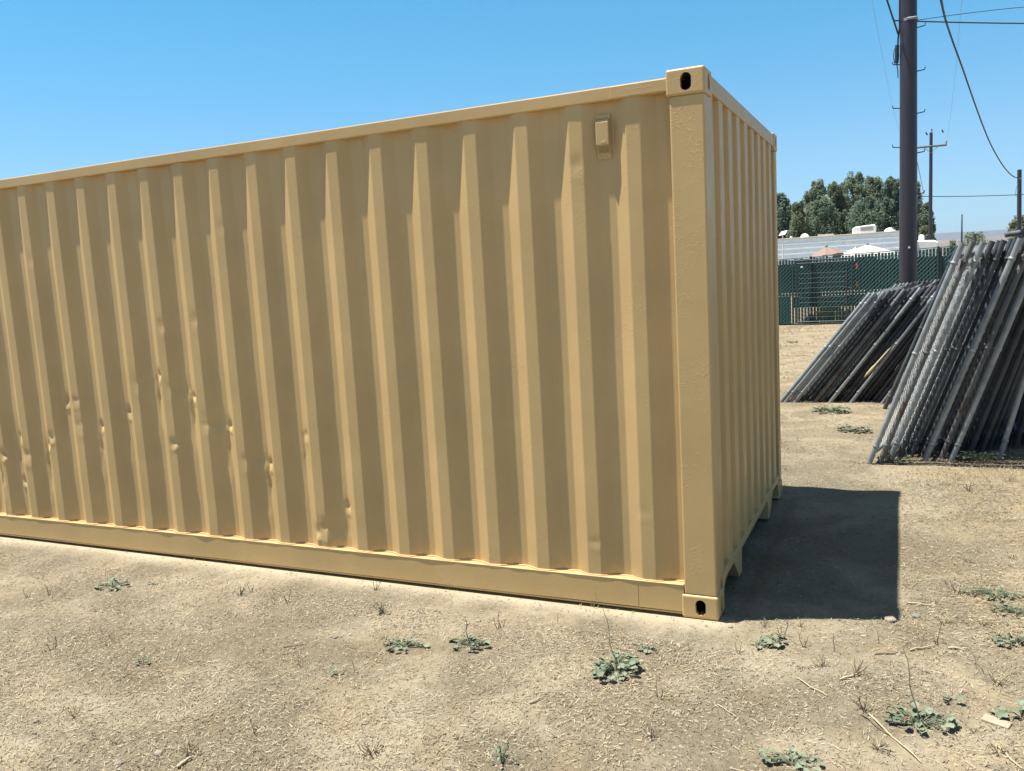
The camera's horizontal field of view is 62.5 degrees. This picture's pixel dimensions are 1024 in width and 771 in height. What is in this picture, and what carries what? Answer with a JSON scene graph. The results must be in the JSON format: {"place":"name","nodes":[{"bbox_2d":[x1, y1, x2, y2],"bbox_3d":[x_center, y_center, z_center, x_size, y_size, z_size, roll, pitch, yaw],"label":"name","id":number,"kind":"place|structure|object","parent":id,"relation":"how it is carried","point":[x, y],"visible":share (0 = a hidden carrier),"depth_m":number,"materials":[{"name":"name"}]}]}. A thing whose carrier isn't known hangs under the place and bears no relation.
{"place":"outdoors","nodes":[
{"label":"outdoors","id":0,"kind":"place"},
{"bbox_2d":[0,255,1023,770],"bbox_3d":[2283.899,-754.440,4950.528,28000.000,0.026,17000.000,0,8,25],"label":"ground","id":1,"kind":"structure","parent":0,"point":[758,579],"depth_m":3.90,"materials":[{"name":"beige soil"}]},
{"bbox_2d":[93,576,128,591],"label":"weed","id":2,"kind":"object","parent":1,"relation":"on","point":[117,585],"visible":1,"depth_m":5.06,"materials":[{"name":"green plant"}]},
{"bbox_2d":[179,731,199,754],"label":"dry sprig","id":3,"kind":"object","parent":1,"relation":"on","point":[188,751],"visible":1,"depth_m":3.17,"materials":[{"name":"plant"}]},
{"bbox_2d":[355,728,381,753],"bbox_3d":[-0.519,1.313,3.102,0.084,0.080,0.126,-3,7,2],"label":"dry sprig","id":4,"kind":"object","parent":1,"relation":"on","point":[375,747],"visible":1,"depth_m":3.09,"materials":[{"name":"plant"}]},
{"bbox_2d":[0,65,781,620],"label":"shipping container","id":5,"kind":"object","parent":1,"relation":"on","point":[526,347],"visible":1,"depth_m":4.67,"materials":[{"name":"beige metal"}]},
{"bbox_2d":[383,634,429,651],"bbox_3d":[-0.504,1.216,3.975,0.236,0.041,0.158,0,8,25],"label":"weed","id":6,"kind":"object","parent":1,"relation":"on","point":[402,646],"visible":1,"depth_m":3.98,"materials":[{"name":"green plant"}]},
{"bbox_2d":[448,615,490,651],"bbox_3d":[-0.202,1.147,3.950,0.179,0.153,0.185,-5,7,-15],"label":"weed","id":7,"kind":"object","parent":1,"relation":"on","point":[485,642],"visible":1,"depth_m":3.95,"materials":[{"name":"green plant"}]},
{"bbox_2d":[490,738,516,763],"bbox_3d":[-0.040,1.288,2.977,0.079,0.094,0.100,-7,8,-31],"label":"weed","id":8,"kind":"object","parent":1,"relation":"on","point":[501,760],"visible":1,"depth_m":2.97,"materials":[{"name":"green plant"}]},
{"bbox_2d":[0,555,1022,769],"bbox_3d":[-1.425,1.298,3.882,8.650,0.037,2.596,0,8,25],"label":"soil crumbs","id":9,"kind":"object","parent":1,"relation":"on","point":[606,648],"visible":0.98,"depth_m":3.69,"materials":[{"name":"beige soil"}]},
{"bbox_2d":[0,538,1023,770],"bbox_3d":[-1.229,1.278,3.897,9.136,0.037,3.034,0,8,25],"label":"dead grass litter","id":10,"kind":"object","parent":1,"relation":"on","point":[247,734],"visible":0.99,"depth_m":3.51,"materials":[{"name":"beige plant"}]},
{"bbox_2d":[591,609,642,679],"bbox_3d":[0.441,1.104,3.611,0.230,0.253,0.228,-4,7,-7],"label":"weed","id":11,"kind":"object","parent":1,"relation":"on","point":[630,662],"visible":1,"depth_m":3.61,"materials":[{"name":"green plant"}]},
{"bbox_2d":[764,633,787,647],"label":"weed","id":12,"kind":"object","parent":1,"relation":"on","point":[777,643],"visible":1,"depth_m":3.77,"materials":[{"name":"green plant"}]},
{"bbox_2d":[777,192,792,238],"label":"tree","id":13,"kind":"object","parent":1,"relation":"on","point":[784,215],"visible":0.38,"depth_m":89.79,"materials":[{"name":"green plant"}]},
{"bbox_2d":[759,745,823,770],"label":"weed","id":14,"kind":"object","parent":1,"relation":"on","point":[792,755],"visible":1,"depth_m":2.86,"materials":[{"name":"green plant"}]},
{"bbox_2d":[786,200,810,237],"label":"tree","id":15,"kind":"object","parent":1,"relation":"on","point":[798,224],"visible":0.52,"depth_m":85.64,"materials":[{"name":"green plant"}]},
{"bbox_2d":[801,179,830,219],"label":"tree","id":16,"kind":"object","parent":1,"relation":"on","point":[817,190],"visible":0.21,"depth_m":92.69,"materials":[{"name":"green plant"}]},
{"bbox_2d":[792,257,852,324],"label":"steel gate","id":17,"kind":"structure","parent":1,"relation":"on","point":[832,321],"depth_m":22.55,"materials":[{"name":"grey"}]},
{"bbox_2d":[808,199,840,236],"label":"tree","id":18,"kind":"object","parent":1,"relation":"on","point":[823,218],"visible":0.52,"depth_m":86.37,"materials":[{"name":"green plant"}]},
{"bbox_2d":[812,244,843,257],"bbox_3d":[9.892,-3.335,26.524,0.986,2.233,0.986,-2,7,6],"label":"patio umbrella","id":19,"kind":"object","parent":1,"relation":"on","point":[826,250],"visible":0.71,"depth_m":26.19,"materials":[{"name":"brown fabric"}]},
{"bbox_2d":[810,405,850,414],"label":"weed","id":20,"kind":"object","parent":1,"relation":"on","point":[825,408],"visible":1,"depth_m":9.47,"materials":[{"name":"green plant"}]},
{"bbox_2d":[820,181,849,234],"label":"tree","id":21,"kind":"object","parent":1,"relation":"on","point":[838,199],"visible":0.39,"depth_m":89.34,"materials":[{"name":"green plant"}]},
{"bbox_2d":[777,224,898,264],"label":"travel trailer","id":22,"kind":"object","parent":1,"relation":"on","point":[804,245],"visible":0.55,"depth_m":42.36,"materials":[{"name":"white metal"}]},
{"bbox_2d":[780,283,897,401],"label":"fence panel","id":23,"kind":"object","parent":1,"relation":"on","point":[821,352],"visible":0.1,"depth_m":10.08,"materials":[{"name":"metal"}]},
{"bbox_2d":[784,283,901,401],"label":"fence panel","id":24,"kind":"object","parent":1,"relation":"on","point":[831,345],"visible":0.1,"depth_m":10.05,"materials":[{"name":"metal"}]},
{"bbox_2d":[789,283,904,401],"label":"fence panel","id":25,"kind":"object","parent":1,"relation":"on","point":[832,350],"visible":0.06,"depth_m":10.04,"materials":[{"name":"metal"}]},
{"bbox_2d":[793,282,908,402],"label":"fence panel","id":26,"kind":"object","parent":1,"relation":"on","point":[840,345],"visible":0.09,"depth_m":10.00,"materials":[{"name":"metal"}]},
{"bbox_2d":[836,424,872,431],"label":"weed","id":27,"kind":"object","parent":1,"relation":"on","point":[843,428],"visible":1,"depth_m":8.36,"materials":[{"name":"green plant"}]},
{"bbox_2d":[799,282,913,400],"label":"fence panel","id":28,"kind":"object","parent":1,"relation":"on","point":[848,342],"visible":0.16,"depth_m":10.05,"materials":[{"name":"metal"}]},
{"bbox_2d":[840,171,873,233],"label":"tree","id":29,"kind":"object","parent":1,"relation":"on","point":[856,187],"visible":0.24,"depth_m":90.27,"materials":[{"name":"green plant"}]},
{"bbox_2d":[804,281,916,400],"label":"fence panel","id":30,"kind":"object","parent":1,"relation":"on","point":[829,371],"visible":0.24,"depth_m":10.14,"materials":[{"name":"metal"}]},
{"bbox_2d":[809,281,920,400],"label":"fence panel","id":31,"kind":"object","parent":1,"relation":"on","point":[855,344],"visible":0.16,"depth_m":10.05,"materials":[{"name":"metal"}]},
{"bbox_2d":[844,196,885,233],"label":"tree","id":32,"kind":"object","parent":1,"relation":"on","point":[869,208],"visible":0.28,"depth_m":84.56,"materials":[{"name":"green plant"}]},
{"bbox_2d":[840,241,897,293],"bbox_3d":[10.971,-3.324,26.027,1.896,2.215,1.896,4,10,43],"label":"patio umbrella","id":33,"kind":"object","parent":1,"relation":"on","point":[867,247],"visible":0.49,"depth_m":25.59,"materials":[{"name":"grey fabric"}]},
{"bbox_2d":[813,280,925,402],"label":"fence panel","id":34,"kind":"object","parent":1,"relation":"on","point":[861,343],"visible":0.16,"depth_m":9.91,"materials":[{"name":"metal"}]},
{"bbox_2d":[818,280,929,401],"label":"fence panel","id":35,"kind":"object","parent":1,"relation":"on","point":[862,348],"visible":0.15,"depth_m":9.91,"materials":[{"name":"metal"}]},
{"bbox_2d":[864,175,889,217],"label":"tree","id":36,"kind":"object","parent":1,"relation":"on","point":[876,183],"visible":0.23,"depth_m":92.04,"materials":[{"name":"green plant"}]},
{"bbox_2d":[824,280,932,401],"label":"fence panel","id":37,"kind":"object","parent":1,"relation":"on","point":[866,349],"visible":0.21,"depth_m":9.95,"materials":[{"name":"metal"}]},
{"bbox_2d":[866,723,894,749],"bbox_3d":[1.287,1.237,2.935,0.076,0.072,0.114,-10,10,-43],"label":"dry sprig","id":38,"kind":"object","parent":1,"relation":"on","point":[877,746],"visible":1,"depth_m":2.95,"materials":[{"name":"plant"}]},
{"bbox_2d":[828,279,937,402],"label":"fence panel","id":39,"kind":"object","parent":1,"relation":"on","point":[878,341],"visible":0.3,"depth_m":9.82,"materials":[{"name":"metal"}]},
{"bbox_2d":[747,379,1023,628],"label":"dead grass litter","id":40,"kind":"object","parent":1,"relation":"on","point":[969,550],"visible":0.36,"depth_m":5.67,"materials":[{"name":"beige plant"}]},
{"bbox_2d":[834,279,939,399],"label":"fence panel","id":41,"kind":"object","parent":1,"relation":"on","point":[877,349],"visible":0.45,"depth_m":10.07,"materials":[{"name":"metal"}]},
{"bbox_2d":[778,242,995,324],"bbox_3d":[9.273,-2.713,22.234,31.606,2.148,0.120,0,8,25],"label":"slatted fence","id":42,"kind":"object","parent":1,"relation":"on","point":[882,274],"visible":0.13,"depth_m":22.50,"materials":[{"name":"green metal"}]},
{"bbox_2d":[878,176,899,230],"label":"tree","id":43,"kind":"object","parent":1,"relation":"on","point":[890,207],"visible":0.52,"depth_m":87.92,"materials":[{"name":"green plant"}]},
{"bbox_2d":[840,284,938,401],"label":"fence panel","id":44,"kind":"object","parent":1,"relation":"on","point":[890,338],"visible":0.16,"depth_m":9.85,"materials":[{"name":"metal"}]},
{"bbox_2d":[844,285,936,401],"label":"fence panel","id":45,"kind":"object","parent":1,"relation":"on","point":[894,339],"visible":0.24,"depth_m":9.75,"materials":[{"name":"metal"}]},
{"bbox_2d":[855,308,927,400],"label":"fence panel","id":46,"kind":"object","parent":1,"relation":"on","point":[889,359],"visible":0.42,"depth_m":9.91,"materials":[{"name":"metal"}]},
{"bbox_2d":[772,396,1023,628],"bbox_3d":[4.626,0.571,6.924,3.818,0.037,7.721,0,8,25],"label":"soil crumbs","id":47,"kind":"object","parent":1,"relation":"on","point":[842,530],"visible":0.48,"depth_m":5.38,"materials":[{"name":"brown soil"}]},
{"bbox_2d":[849,283,950,402],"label":"fence panel","id":48,"kind":"object","parent":1,"relation":"on","point":[890,352],"visible":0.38,"depth_m":9.76,"materials":[{"name":"metal"}]},
{"bbox_2d":[864,338,897,377],"bbox_3d":[4.301,-0.319,9.815,0.376,0.454,0.040,-1,8,18],"label":"broken lath","id":49,"kind":"object","parent":48,"relation":"attached to","point":[871,369],"visible":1,"depth_m":9.82,"materials":[{"name":"wood"}]},
{"bbox_2d":[871,314,938,401],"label":"fence panel","id":50,"kind":"object","parent":1,"relation":"on","point":[886,384],"visible":0.21,"depth_m":9.90,"materials":[{"name":"metal"}]},
{"bbox_2d":[861,283,951,400],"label":"fence panel","id":51,"kind":"object","parent":1,"relation":"on","point":[889,366],"visible":0.47,"depth_m":9.91,"materials":[{"name":"metal"}]},
{"bbox_2d":[892,0,925,362],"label":"utility pole","id":52,"kind":"object","parent":1,"relation":"on","point":[907,31],"visible":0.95,"depth_m":12.62,"materials":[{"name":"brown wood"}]},
{"bbox_2d":[895,20,1023,23],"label":"service cable","id":53,"kind":"object","parent":52,"relation":"attached to","point":[967,22],"visible":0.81,"depth_m":13.06,"materials":[{"name":"black plastic"}]},
{"bbox_2d":[865,284,958,400],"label":"fence panel","id":54,"kind":"object","parent":1,"relation":"on","point":[897,363],"visible":0.32,"depth_m":9.97,"materials":[{"name":"metal"}]},
{"bbox_2d":[876,313,948,401],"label":"fence panel","id":55,"kind":"object","parent":1,"relation":"on","point":[885,392],"visible":0.12,"depth_m":9.88,"materials":[{"name":"metal"}]},
{"bbox_2d":[917,181,923,239],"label":"tree","id":56,"kind":"object","parent":1,"relation":"on","point":[919,204],"visible":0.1,"depth_m":88.66,"materials":[{"name":"green plant"}]},
{"bbox_2d":[883,644,960,733],"bbox_3d":[1.485,1.098,3.072,0.239,0.289,0.197,-4,7,-8],"label":"weed","id":57,"kind":"object","parent":1,"relation":"on","point":[951,721],"visible":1,"depth_m":3.09,"materials":[{"name":"green plant"}]},
{"bbox_2d":[883,247,965,408],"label":"fence panel","id":58,"kind":"object","parent":1,"relation":"on","point":[890,397],"visible":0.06,"depth_m":9.25,"materials":[{"name":"metal"}]},
{"bbox_2d":[918,202,936,240],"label":"tree","id":59,"kind":"object","parent":1,"relation":"on","point":[923,215],"visible":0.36,"depth_m":86.23,"materials":[{"name":"green plant"}]},
{"bbox_2d":[917,235,938,256],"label":"camper","id":60,"kind":"object","parent":1,"relation":"on","point":[922,242],"visible":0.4,"depth_m":42.04,"materials":[{"name":"white metal"}]},
{"bbox_2d":[877,241,986,462],"bbox_3d":[4.173,-0.430,7.956,0.058,1.900,3.050,26,22,30],"label":"fence panel","id":61,"kind":"object","parent":1,"relation":"on","point":[965,263],"visible":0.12,"depth_m":6.78,"materials":[{"name":"metal"}]},
{"bbox_2d":[917,129,946,239],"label":"utility pole","id":62,"kind":"object","parent":1,"relation":"on","point":[930,147],"visible":0.71,"depth_m":66.53,"materials":[{"name":"brown wood"}]},
{"bbox_2d":[866,242,1006,463],"bbox_3d":[4.079,-0.420,7.940,0.057,1.900,3.050,26,22,30],"label":"fence panel","id":63,"kind":"object","parent":1,"relation":"on","point":[878,445],"visible":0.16,"depth_m":6.78,"materials":[{"name":"metal"}]},
{"bbox_2d":[888,241,992,459],"bbox_3d":[4.280,-0.441,8.003,0.055,1.900,3.050,26,22,30],"label":"fence panel","id":64,"kind":"object","parent":1,"relation":"on","point":[958,301],"visible":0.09,"depth_m":6.80,"materials":[{"name":"metal"}]},
{"bbox_2d":[897,240,999,456],"bbox_3d":[4.404,-0.461,8.107,0.055,1.900,3.050,26,22,30],"label":"fence panel","id":65,"kind":"object","parent":1,"relation":"on","point":[948,342],"visible":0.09,"depth_m":6.88,"materials":[{"name":"metal"}]},
{"bbox_2d":[905,240,999,453],"bbox_3d":[4.514,-0.478,8.193,0.055,1.900,3.050,26,22,30],"label":"fence panel","id":66,"kind":"object","parent":1,"relation":"on","point":[952,346],"visible":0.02,"depth_m":6.98,"materials":[{"name":"metal"}]},
{"bbox_2d":[908,239,1006,456],"bbox_3d":[4.477,-0.461,8.069,0.057,1.900,3.050,26,22,30],"label":"fence panel","id":67,"kind":"object","parent":1,"relation":"on","point":[957,348],"visible":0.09,"depth_m":6.86,"materials":[{"name":"metal"}]},
{"bbox_2d":[916,239,1012,453],"bbox_3d":[4.594,-0.480,8.165,0.057,1.900,3.050,25,22,30],"label":"fence panel","id":68,"kind":"object","parent":1,"relation":"on","point":[954,369],"visible":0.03,"depth_m":6.95,"materials":[{"name":"metal"}]},
{"bbox_2d":[920,238,1016,455],"bbox_3d":[4.586,-0.470,8.081,0.058,1.900,3.050,25,22,30],"label":"fence panel","id":69,"kind":"object","parent":1,"relation":"on","point":[968,346],"visible":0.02,"depth_m":6.86,"materials":[{"name":"metal"}]},
{"bbox_2d":[922,238,1023,461],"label":"fence panel","id":70,"kind":"object","parent":1,"relation":"on","point":[988,314],"visible":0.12,"depth_m":6.68,"materials":[{"name":"metal"}]},
{"bbox_2d":[959,231,989,246],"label":"tree","id":71,"kind":"object","parent":1,"relation":"on","point":[969,237],"visible":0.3,"depth_m":133.01,"materials":[{"name":"green plant"}]},
{"bbox_2d":[931,237,1023,454],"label":"fence panel","id":72,"kind":"object","parent":1,"relation":"on","point":[973,363],"visible":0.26,"depth_m":6.91,"materials":[{"name":"metal"}]},
{"bbox_2d":[938,266,1017,451],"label":"fence panel","id":73,"kind":"object","parent":1,"relation":"on","point":[951,423],"visible":0.02,"depth_m":7.12,"materials":[{"name":"metal"}]},
{"bbox_2d":[956,451,1005,460],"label":"weed","id":74,"kind":"object","parent":1,"relation":"on","point":[979,458],"visible":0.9,"depth_m":6.91,"materials":[{"name":"green plant"}]},
{"bbox_2d":[939,252,1023,458],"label":"fence panel","id":75,"kind":"object","parent":1,"relation":"on","point":[984,354],"visible":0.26,"depth_m":6.78,"materials":[{"name":"metal"}]},
{"bbox_2d":[947,269,1023,453],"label":"fence panel","id":76,"kind":"object","parent":1,"relation":"on","point":[1003,323],"visible":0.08,"depth_m":6.95,"materials":[{"name":"metal"}]},
{"bbox_2d":[948,281,1023,462],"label":"fence panel","id":77,"kind":"object","parent":1,"relation":"on","point":[988,372],"visible":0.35,"depth_m":6.67,"materials":[{"name":"metal"}]},
{"bbox_2d":[958,298,1023,452],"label":"fence panel","id":78,"kind":"object","parent":1,"relation":"on","point":[977,412],"visible":0.41,"depth_m":7.03,"materials":[{"name":"metal"}]},
{"bbox_2d":[961,585,1023,599],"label":"weed","id":79,"kind":"object","parent":1,"relation":"on","point":[988,593],"visible":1,"depth_m":4.18,"materials":[{"name":"green plant"}]},
{"bbox_2d":[964,306,1023,450],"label":"fence panel","id":80,"kind":"object","parent":1,"relation":"on","point":[989,391],"visible":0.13,"depth_m":7.12,"materials":[{"name":"metal"}]},
{"bbox_2d":[967,312,1023,455],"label":"fence panel","id":81,"kind":"object","parent":1,"relation":"on","point":[998,382],"visible":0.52,"depth_m":6.93,"materials":[{"name":"metal"}]},
{"bbox_2d":[981,713,1011,729],"bbox_3d":[1.758,1.225,3.062,0.090,0.021,0.050,9,13,44],"label":"wood block","id":82,"kind":"object","parent":1,"relation":"on","point":[992,720],"depth_m":3.05,"materials":[{"name":"beige wood"}]},
{"bbox_2d":[978,664,1016,683],"bbox_3d":[1.931,1.147,3.348,0.126,0.079,0.084,-6,8,-21],"label":"dry sprig","id":83,"kind":"object","parent":1,"relation":"on","point":[999,681],"visible":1,"depth_m":3.34,"materials":[{"name":"plant"}]},
{"bbox_2d":[975,329,1023,449],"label":"fence panel","id":84,"kind":"object","parent":1,"relation":"on","point":[981,437],"visible":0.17,"depth_m":7.15,"materials":[{"name":"metal"}]},
{"bbox_2d":[983,733,1015,753],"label":"dry sprig","id":85,"kind":"object","parent":1,"relation":"on","point":[1000,750],"visible":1,"depth_m":2.87,"materials":[{"name":"plant"}]},
{"bbox_2d":[978,336,1023,454],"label":"fence panel","id":86,"kind":"object","parent":1,"relation":"on","point":[1002,398],"visible":0.76,"depth_m":6.99,"materials":[{"name":"metal"}]},
{"bbox_2d":[985,632,1023,645],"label":"weed","id":87,"kind":"object","parent":1,"relation":"on","point":[1014,640],"visible":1,"depth_m":3.67,"materials":[{"name":"green plant"}]},
{"bbox_2d":[986,353,1023,450],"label":"fence panel","id":88,"kind":"object","parent":1,"relation":"on","point":[1003,410],"visible":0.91,"depth_m":7.13,"materials":[{"name":"metal"}]},
{"bbox_2d":[988,601,1023,616],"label":"weed","id":89,"kind":"object","parent":1,"relation":"on","point":[1012,609],"visible":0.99,"depth_m":3.99,"materials":[{"name":"green plant"}]},
{"bbox_2d":[989,699,1023,718],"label":"weed","id":90,"kind":"object","parent":1,"relation":"on","point":[1001,712],"visible":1,"depth_m":3.09,"materials":[{"name":"green plant"}]},
{"bbox_2d":[992,366,1023,448],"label":"fence panel","id":91,"kind":"object","parent":1,"relation":"on","point":[1000,432],"visible":0.68,"depth_m":7.21,"materials":[{"name":"metal"}]},
{"bbox_2d":[997,371,1023,458],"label":"fence panel","id":92,"kind":"object","parent":1,"relation":"on","point":[1011,420],"visible":1,"depth_m":6.85,"materials":[{"name":"metal"}]},
{"bbox_2d":[1002,214,1023,239],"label":"tree","id":93,"kind":"object","parent":1,"relation":"on","point":[1012,225],"visible":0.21,"depth_m":78.01,"materials":[{"name":"green plant"}]},
{"bbox_2d":[1007,392,1023,444],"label":"fence panel","id":94,"kind":"object","parent":1,"relation":"on","point":[1017,421],"visible":0.97,"depth_m":7.36,"materials":[{"name":"metal"}]},
{"bbox_2d":[1012,411,1023,448],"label":"fence panel","id":95,"kind":"object","parent":1,"relation":"on","point":[1019,434],"visible":1,"depth_m":7.23,"materials":[{"name":"metal"}]},
{"bbox_2d":[1004,229,1023,237],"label":"loose pipe","id":96,"kind":"object","parent":95,"relation":"on","point":[1013,233],"visible":1,"depth_m":7.26,"materials":[{"name":"grey metal"}]},
{"bbox_2d":[1015,169,1021,237],"bbox_3d":[19.398,-5.857,32.306,0.282,4.720,0.185,0,8,25],"label":"wooden post","id":97,"kind":"object","parent":1,"relation":"on","point":[1019,202],"visible":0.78,"depth_m":32.12,"materials":[{"name":"brown wood"}]},
{"bbox_2d":[940,0,1019,178],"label":"drop cable","id":98,"kind":"object","parent":97,"relation":"attached to","point":[945,19],"visible":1,"depth_m":18.82,"materials":[{"name":"black plastic"}]},
{"bbox_2d":[0,0,1023,235],"label":"sky","id":99,"kind":"structure","parent":0,"point":[83,83],"materials":[{"name":"blue"}]},
{"bbox_2d":[779,324,840,377],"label":"dry grass","id":100,"kind":"structure","parent":0,"point":[796,327],"depth_m":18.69,"materials":[{"name":"beige plant"}]},
{"bbox_2d":[838,454,1023,770],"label":"dry grass","id":101,"kind":"structure","parent":0,"point":[980,483],"depth_m":6.00,"materials":[{"name":"beige plant"}]},
{"bbox_2d":[934,229,1007,239],"bbox_3d":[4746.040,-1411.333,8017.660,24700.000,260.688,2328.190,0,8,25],"label":"hills","id":102,"kind":"structure","parent":0,"point":[951,235],"depth_m":8144.11,"materials":[{"name":"grey"}]},
{"bbox_2d":[937,236,1007,254],"bbox_3d":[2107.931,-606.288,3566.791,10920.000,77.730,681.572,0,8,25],"label":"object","id":103,"kind":"structure","parent":0,"point":[942,243],"depth_m":3606.73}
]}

